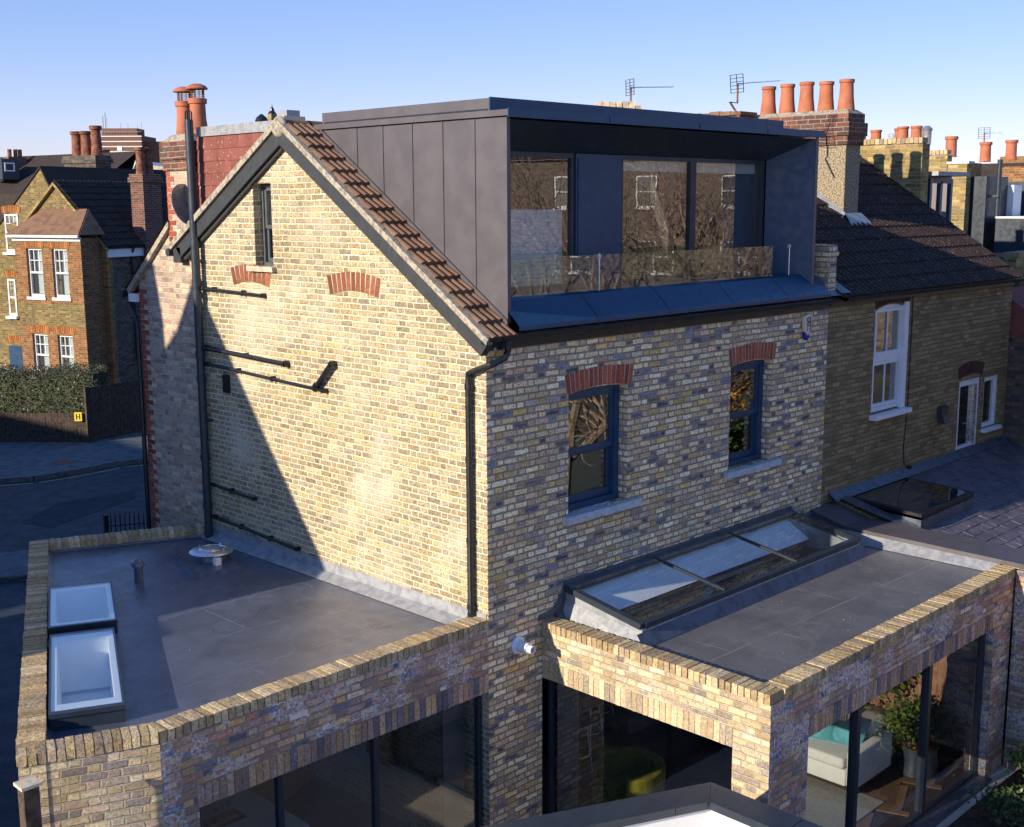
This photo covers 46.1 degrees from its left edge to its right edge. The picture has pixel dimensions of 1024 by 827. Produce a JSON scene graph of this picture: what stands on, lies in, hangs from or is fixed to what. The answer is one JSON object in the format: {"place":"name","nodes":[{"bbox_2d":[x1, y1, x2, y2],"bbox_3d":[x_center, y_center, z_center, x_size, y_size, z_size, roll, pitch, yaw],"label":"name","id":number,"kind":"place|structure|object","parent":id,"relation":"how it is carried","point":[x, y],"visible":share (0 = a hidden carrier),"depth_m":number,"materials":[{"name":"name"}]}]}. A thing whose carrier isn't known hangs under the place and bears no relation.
{"place":"outdoors","nodes":[
{"label":"outdoors","id":0,"kind":"place"},
{"bbox_2d":[0,550,28,582],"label":"pavement","id":1,"kind":"structure","parent":0,"point":[14,564],"depth_m":25.16,"materials":[{"name":"grey concrete"}]},
{"bbox_2d":[0,149,135,220],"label":"terrace","id":2,"kind":"structure","parent":0,"point":[17,170],"depth_m":77.53,"materials":[{"name":"tile"}]},
{"bbox_2d":[0,430,148,477],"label":"pavement","id":3,"kind":"structure","parent":0,"point":[24,458],"depth_m":36.43,"materials":[{"name":"grey concrete"}]},
{"bbox_2d":[0,413,86,441],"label":"garden wall","id":4,"kind":"structure","parent":3,"relation":"on","point":[31,427],"depth_m":38.16,"materials":[{"name":"brown brick"}]},
{"bbox_2d":[74,412,81,420],"bbox_3d":[-13.686,0.102,37.950,0.240,0.280,0.027,0,10,2],"label":"hydrant sign","id":5,"kind":"object","parent":4,"relation":"attached to","point":[77,416],"visible":1,"depth_m":37.94,"materials":[{"name":"yellow plastic"}]},
{"bbox_2d":[0,359,111,433],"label":"hedge","id":6,"kind":"object","parent":3,"relation":"on","point":[58,389],"visible":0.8,"depth_m":38.82,"materials":[{"name":"green plant"}]},
{"bbox_2d":[50,460,75,464],"bbox_3d":[-13.123,1.424,35.214,0.450,0.006,0.600,4,11,21],"label":"drain cover","id":7,"kind":"object","parent":3,"relation":"on","point":[62,462],"visible":1,"depth_m":35.16,"materials":[{"name":"metal"}]},
{"bbox_2d":[83,378,146,442],"bbox_3d":[-11.998,-0.400,40.462,0.147,1.790,5.873,5,11,29],"label":"timber fence","id":8,"kind":"object","parent":3,"relation":"on","point":[112,410],"visible":0.45,"depth_m":38.90,"materials":[{"name":"brown wood"}]},
{"bbox_2d":[0,463,152,826],"bbox_3d":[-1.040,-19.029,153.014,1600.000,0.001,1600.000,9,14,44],"label":"ground","id":9,"kind":"structure","parent":0,"point":[19,504],"depth_m":28.33,"materials":[{"name":"grey asphalt"}]},
{"bbox_2d":[13,775,42,826],"bbox_3d":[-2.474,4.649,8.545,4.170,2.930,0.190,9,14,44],"label":"fence post","id":10,"kind":"object","parent":9,"relation":"on","point":[28,790],"visible":1,"depth_m":9.68,"materials":[{"name":"wood"}]},
{"bbox_2d":[0,457,148,483],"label":"kerb","id":11,"kind":"structure","parent":9,"relation":"on","point":[56,474],"depth_m":34.13,"materials":[{"name":"concrete"}]},
{"bbox_2d":[0,464,148,485],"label":"yellow line","id":12,"kind":"object","parent":9,"relation":"on","point":[74,476],"visible":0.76,"depth_m":33.90,"materials":[{"name":"paint"}]},
{"bbox_2d":[21,491,134,527],"bbox_3d":[-10.976,2.361,30.539,1.549,0.005,3.729,4,11,21],"label":"tarmac patch","id":13,"kind":"object","parent":9,"relation":"on","point":[58,514],"visible":1,"depth_m":30.24,"materials":[{"name":"grey asphalt"}]},
{"bbox_2d":[0,125,168,383],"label":"bay house","id":14,"kind":"structure","parent":9,"relation":"on","point":[80,229],"depth_m":42.90,"materials":[{"name":"brick"}]},
{"bbox_2d":[2,214,19,254],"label":"window","id":15,"kind":"structure","parent":14,"relation":"in","point":[15,217],"depth_m":44.00,"materials":[{"name":"white paint"}]},
{"bbox_2d":[5,279,18,318],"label":"window","id":16,"kind":"structure","parent":14,"relation":"in","point":[12,315],"depth_m":44.45,"materials":[{"name":"white paint"}]},
{"bbox_2d":[9,345,22,369],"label":"front door","id":17,"kind":"structure","parent":14,"relation":"in","point":[15,352],"depth_m":44.80,"materials":[{"name":"blue wood"}]},
{"bbox_2d":[27,248,46,299],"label":"window","id":18,"kind":"structure","parent":14,"relation":"in","point":[39,253],"depth_m":42.60,"materials":[{"name":"white paint"}]},
{"bbox_2d":[34,334,49,369],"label":"window","id":19,"kind":"structure","parent":14,"relation":"in","point":[45,337],"depth_m":43.09,"materials":[{"name":"white paint"}]},
{"bbox_2d":[52,249,71,300],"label":"window","id":20,"kind":"structure","parent":14,"relation":"in","point":[64,253],"depth_m":42.07,"materials":[{"name":"white paint"}]},
{"bbox_2d":[59,335,73,366],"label":"window","id":21,"kind":"structure","parent":14,"relation":"in","point":[70,338],"depth_m":42.53,"materials":[{"name":"white paint"}]},
{"bbox_2d":[103,511,151,532],"bbox_3d":[-8.073,2.630,25.560,1.108,1.120,0.106,-4,11,-21],"label":"iron railing","id":22,"kind":"object","parent":9,"relation":"on","point":[106,523],"visible":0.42,"depth_m":25.40,"materials":[{"name":"black metal"}]},
{"bbox_2d":[133,160,162,169],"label":"rendered house","id":23,"kind":"structure","parent":9,"relation":"on","point":[157,166],"depth_m":57.82,"materials":[{"name":"beige stone"}]},
{"bbox_2d":[8,83,1014,826],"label":"brick house","id":24,"kind":"structure","parent":9,"relation":"on","point":[484,439],"depth_m":14.30,"materials":[{"name":"brick"},{"name":"zinc"},{"name":"red tile"}]},
{"bbox_2d":[171,184,188,223],"bbox_3d":[-4.417,-2.839,16.385,0.310,0.573,0.543,0,10,2],"label":"satellite dish","id":25,"kind":"object","parent":24,"relation":"attached to","point":[178,202],"visible":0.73,"depth_m":16.34,"materials":[{"name":"metal"}]},
{"bbox_2d":[255,114,267,121],"bbox_3d":[-3.950,-4.519,19.008,0.210,0.410,0.210,9,14,44],"label":"roof cowl","id":26,"kind":"object","parent":24,"relation":"on","point":[261,117],"visible":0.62,"depth_m":18.92,"materials":[{"name":"metal"}]},
{"bbox_2d":[246,183,276,271],"bbox_3d":[-3.124,-2.367,15.325,0.584,1.104,0.293,9,14,44],"label":"window","id":27,"kind":"structure","parent":24,"relation":"in","point":[265,188],"depth_m":15.43,"materials":[{"name":"grey paint"}]},
{"bbox_2d":[199,695,482,826],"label":"patio door","id":28,"kind":"structure","parent":24,"relation":"in","point":[452,718],"depth_m":13.44,"materials":[{"name":"metal"}]},
{"bbox_2d":[510,151,573,292],"bbox_3d":[0.157,-2.198,13.833,0.127,1.580,1.530,9,14,44],"label":"dormer window","id":29,"kind":"structure","parent":24,"relation":"in","point":[535,233],"depth_m":14.14,"materials":[{"name":"metal"}]},
{"bbox_2d":[548,679,578,813],"bbox_3d":[1.408,4.195,13.315,2.620,2.050,0.140,9,14,44],"label":"side window","id":30,"kind":"structure","parent":24,"relation":"in","point":[568,697],"depth_m":14.08,"materials":[{"name":"metal"}]},
{"bbox_2d":[579,715,592,770],"bbox_3d":[0.870,4.415,15.995,0.398,0.719,0.398,9,14,44],"label":"bar stool","id":31,"kind":"object","parent":24,"relation":"on","point":[585,722],"visible":0.4,"depth_m":15.93,"materials":[{"name":"metal"}]},
{"bbox_2d":[579,694,603,750],"bbox_3d":[1.078,4.292,16.693,0.398,0.719,0.398,9,14,44],"label":"bar stool","id":32,"kind":"object","parent":24,"relation":"on","point":[588,701],"visible":0.72,"depth_m":16.59,"materials":[{"name":"metal"}]},
{"bbox_2d":[562,384,642,525],"bbox_3d":[1.006,0.416,14.271,0.307,1.570,1.387,9,14,44],"label":"window","id":33,"kind":"structure","parent":24,"relation":"in","point":[611,446],"depth_m":14.47,"materials":[{"name":"black metal"}]},
{"bbox_2d":[591,703,614,724],"bbox_3d":[1.286,4.170,17.391,0.398,0.719,0.398,9,14,44],"label":"bar stool","id":34,"kind":"object","parent":24,"relation":"on","point":[601,713],"visible":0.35,"depth_m":17.39,"materials":[{"name":"metal"}]},
{"bbox_2d":[590,745,665,804],"bbox_3d":[1.402,4.616,14.768,0.993,0.740,0.920,9,14,44],"label":"armchair","id":35,"kind":"object","parent":24,"relation":"on","point":[624,771],"visible":0.66,"depth_m":14.86,"materials":[{"name":"yellow fabric"}]},
{"bbox_2d":[620,155,764,283],"bbox_3d":[2.390,-2.606,16.107,0.200,1.580,3.185,9,14,44],"label":"dormer window","id":36,"kind":"structure","parent":24,"relation":"in","point":[690,166],"depth_m":16.01,"materials":[{"name":"metal"}]},
{"bbox_2d":[724,359,781,478],"bbox_3d":[3.234,0.013,16.488,0.307,1.559,1.305,9,14,44],"label":"window","id":37,"kind":"structure","parent":24,"relation":"in","point":[754,453],"depth_m":16.70,"materials":[{"name":"black metal"}]},
{"bbox_2d":[701,707,891,789],"bbox_3d":[3.802,4.285,16.298,2.400,0.835,0.980,9,14,44],"label":"sofa","id":38,"kind":"object","parent":24,"relation":"on","point":[828,762],"visible":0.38,"depth_m":15.51,"materials":[{"name":"fabric"}]},
{"bbox_2d":[810,721,836,742],"bbox_3d":[4.079,4.074,15.883,0.481,0.433,0.300,5,11,29],"label":"cushion","id":39,"kind":"object","parent":38,"relation":"on","point":[826,734],"visible":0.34,"depth_m":15.74,"materials":[{"name":"teal fabric"}]},
{"bbox_2d":[833,713,871,745],"bbox_3d":[4.405,4.109,15.675,0.476,0.439,0.295,9,14,44],"label":"cushion","id":40,"kind":"object","parent":38,"relation":"on","point":[841,732],"visible":0.56,"depth_m":15.62,"materials":[{"name":"teal fabric"}]},
{"bbox_2d":[802,314,811,339],"bbox_3d":[4.185,-1.226,17.083,0.075,0.380,0.197,9,14,44],"label":"alarm box","id":41,"kind":"object","parent":24,"relation":"attached to","point":[806,323],"visible":1,"depth_m":17.04,"materials":[{"name":"beige plastic"}]},
{"bbox_2d":[805,776,883,826],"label":"rug","id":42,"kind":"object","parent":24,"relation":"on","point":[825,804],"visible":0.25,"depth_m":15.10,"materials":[{"name":"grey fabric"}]},
{"bbox_2d":[845,633,985,826],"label":"sliding door","id":43,"kind":"structure","parent":24,"relation":"in","point":[921,808],"depth_m":14.65,"materials":[{"name":"metal"}]},
{"bbox_2d":[895,733,939,779],"bbox_3d":[5.375,4.552,15.952,0.537,0.422,0.537,9,14,44],"label":"plant pot","id":44,"kind":"object","parent":24,"relation":"on","point":[906,763],"visible":0.6,"depth_m":15.79,"materials":[{"name":"metal"}]},
{"bbox_2d":[755,79,1023,744],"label":"terraced house","id":45,"kind":"structure","parent":9,"relation":"on","point":[921,290],"depth_m":19.88,"materials":[{"name":"brick"},{"name":"dark roof tile"},{"name":"slate"}]},
{"bbox_2d":[595,101,641,108],"bbox_3d":[1.733,-3.692,20.646,0.861,3.169,0.938,0,10,1],"label":"chimney stack","id":46,"kind":"object","parent":45,"relation":"on","point":[626,104],"visible":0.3,"depth_m":19.93,"materials":[{"name":"brick"}]},
{"bbox_2d":[625,78,675,100],"bbox_3d":[2.326,-5.326,20.165,0.854,0.507,0.291,-4,11,-22],"label":"television aerial","id":47,"kind":"object","parent":46,"relation":"on","point":[631,91],"visible":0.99,"depth_m":20.03,"materials":[{"name":"metal"}]},
{"bbox_2d":[696,111,756,117],"bbox_3d":[3.636,-4.648,21.908,1.551,1.600,0.520,9,14,44],"label":"chimney stack","id":48,"kind":"object","parent":45,"relation":"on","point":[744,114],"visible":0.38,"depth_m":21.28,"materials":[{"name":"brick"}]},
{"bbox_2d":[729,73,781,116],"bbox_3d":[3.875,-4.992,19.214,1.012,0.789,0.320,-6,11,-29],"label":"television aerial","id":49,"kind":"object","parent":45,"relation":"attached to","point":[731,104],"visible":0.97,"depth_m":19.00,"materials":[{"name":"metal"}]},
{"bbox_2d":[869,301,911,420],"bbox_3d":[6.005,-0.855,19.122,0.250,1.800,1.200,9,14,44],"label":"window","id":50,"kind":"structure","parent":45,"relation":"in","point":[898,355],"depth_m":19.30,"materials":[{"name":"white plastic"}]},
{"bbox_2d":[956,377,978,450],"bbox_3d":[8.110,0.048,21.484,0.162,1.330,0.860,9,14,44],"label":"balcony door","id":51,"kind":"structure","parent":45,"relation":"in","point":[975,381],"depth_m":21.63,"materials":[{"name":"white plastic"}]},
{"bbox_2d":[980,375,1000,432],"bbox_3d":[8.759,-0.190,22.075,0.210,0.990,0.700,9,14,44],"label":"window","id":52,"kind":"structure","parent":45,"relation":"in","point":[993,385],"depth_m":22.24,"materials":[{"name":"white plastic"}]},
{"bbox_2d":[860,126,1003,444],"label":"terraced house","id":53,"kind":"structure","parent":9,"relation":"on","point":[903,161],"depth_m":23.72,"materials":[{"name":"brick"}]},
{"bbox_2d":[927,179,952,220],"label":"window","id":54,"kind":"structure","parent":53,"relation":"in","point":[949,182],"depth_m":24.11,"materials":[{"name":"grey glass"}]},
{"bbox_2d":[929,136,1023,252],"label":"terraced house","id":55,"kind":"structure","parent":9,"relation":"on","point":[987,212],"depth_m":29.32,"materials":[{"name":"brick"}]},
{"bbox_2d":[1006,185,1021,215],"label":"loft window","id":56,"kind":"structure","parent":55,"relation":"in","point":[1014,192],"depth_m":30.02,"materials":[{"name":"white paint"}]},
{"bbox_2d":[981,163,1023,181],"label":"terraced house","id":57,"kind":"structure","parent":9,"relation":"on","point":[1013,172],"depth_m":35.32,"materials":[{"name":"brick"}]},
{"bbox_2d":[978,127,1005,141],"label":"television aerial","id":58,"kind":"object","parent":57,"relation":"on","point":[984,136],"visible":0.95,"depth_m":45.01,"materials":[{"name":"metal"}]},
{"bbox_2d":[1003,251,1023,286],"bbox_3d":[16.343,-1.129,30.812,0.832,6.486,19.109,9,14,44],"label":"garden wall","id":59,"kind":"structure","parent":9,"relation":"on","point":[1014,260],"depth_m":24.47,"materials":[{"name":"brick"}]},
{"bbox_2d":[101,113,162,162],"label":"tower block","id":60,"kind":"structure","parent":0,"point":[120,139],"depth_m":331.72,"materials":[{"name":"brick"}]},
{"bbox_2d":[201,788,308,826],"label":"kitchen island","id":61,"kind":"structure","parent":0,"point":[257,810],"depth_m":13.31,"materials":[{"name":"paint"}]},
{"bbox_2d":[201,803,246,826],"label":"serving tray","id":62,"kind":"object","parent":61,"relation":"on","point":[228,817],"visible":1,"depth_m":13.07,"materials":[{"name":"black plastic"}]},
{"bbox_2d":[267,104,276,120],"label":"roof tower","id":63,"kind":"structure","parent":0,"point":[271,114],"depth_m":149.60,"materials":[{"name":"stone"}]},
{"bbox_2d":[278,110,304,120],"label":"plant building","id":64,"kind":"structure","parent":0,"point":[290,114],"depth_m":159.24,"materials":[{"name":"beige stone"}]},
{"bbox_2d":[0,0,1023,163],"label":"sky","id":65,"kind":"structure","parent":0,"point":[951,67],"materials":[{"name":"blue"}]},
{"bbox_2d":[909,744,1014,826],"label":"garden ground","id":66,"kind":"structure","parent":0,"point":[999,775],"depth_m":15.40,"materials":[{"name":"stone"}]},
{"bbox_2d":[483,782,821,826],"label":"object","id":67,"kind":"structure","parent":66,"relation":"on","point":[709,804],"depth_m":10.69,"materials":[{"name":"metal"}]},
{"bbox_2d":[948,769,1023,826],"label":"flower bed","id":68,"kind":"object","parent":66,"relation":"on","point":[967,819],"visible":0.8,"depth_m":14.85,"materials":[{"name":"soil"}]},
{"bbox_2d":[953,771,1023,826],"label":"garden shrub","id":69,"kind":"object","parent":68,"relation":"on","point":[1017,810],"visible":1,"depth_m":14.46,"materials":[{"name":"green plant"}]},
{"bbox_2d":[999,741,1023,780],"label":"garden shrub","id":70,"kind":"object","parent":68,"relation":"on","point":[1018,760],"visible":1,"depth_m":15.37,"materials":[{"name":"green plant"}]},
{"bbox_2d":[1003,569,1023,770],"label":"boundary wall","id":71,"kind":"structure","parent":66,"relation":"on","point":[1014,733],"depth_m":15.92,"materials":[{"name":"brick"}]},
{"bbox_2d":[1000,156,1023,162],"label":"distant terrace","id":72,"kind":"structure","parent":0,"point":[1020,159],"depth_m":97.51,"materials":[{"name":"brick"}]},
{"bbox_2d":[1003,286,1023,446],"bbox_3d":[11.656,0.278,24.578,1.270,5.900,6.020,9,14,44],"label":"terraced house","id":73,"kind":"structure","parent":0,"point":[1013,430],"depth_m":22.41,"materials":[{"name":"brick"}]}
]}

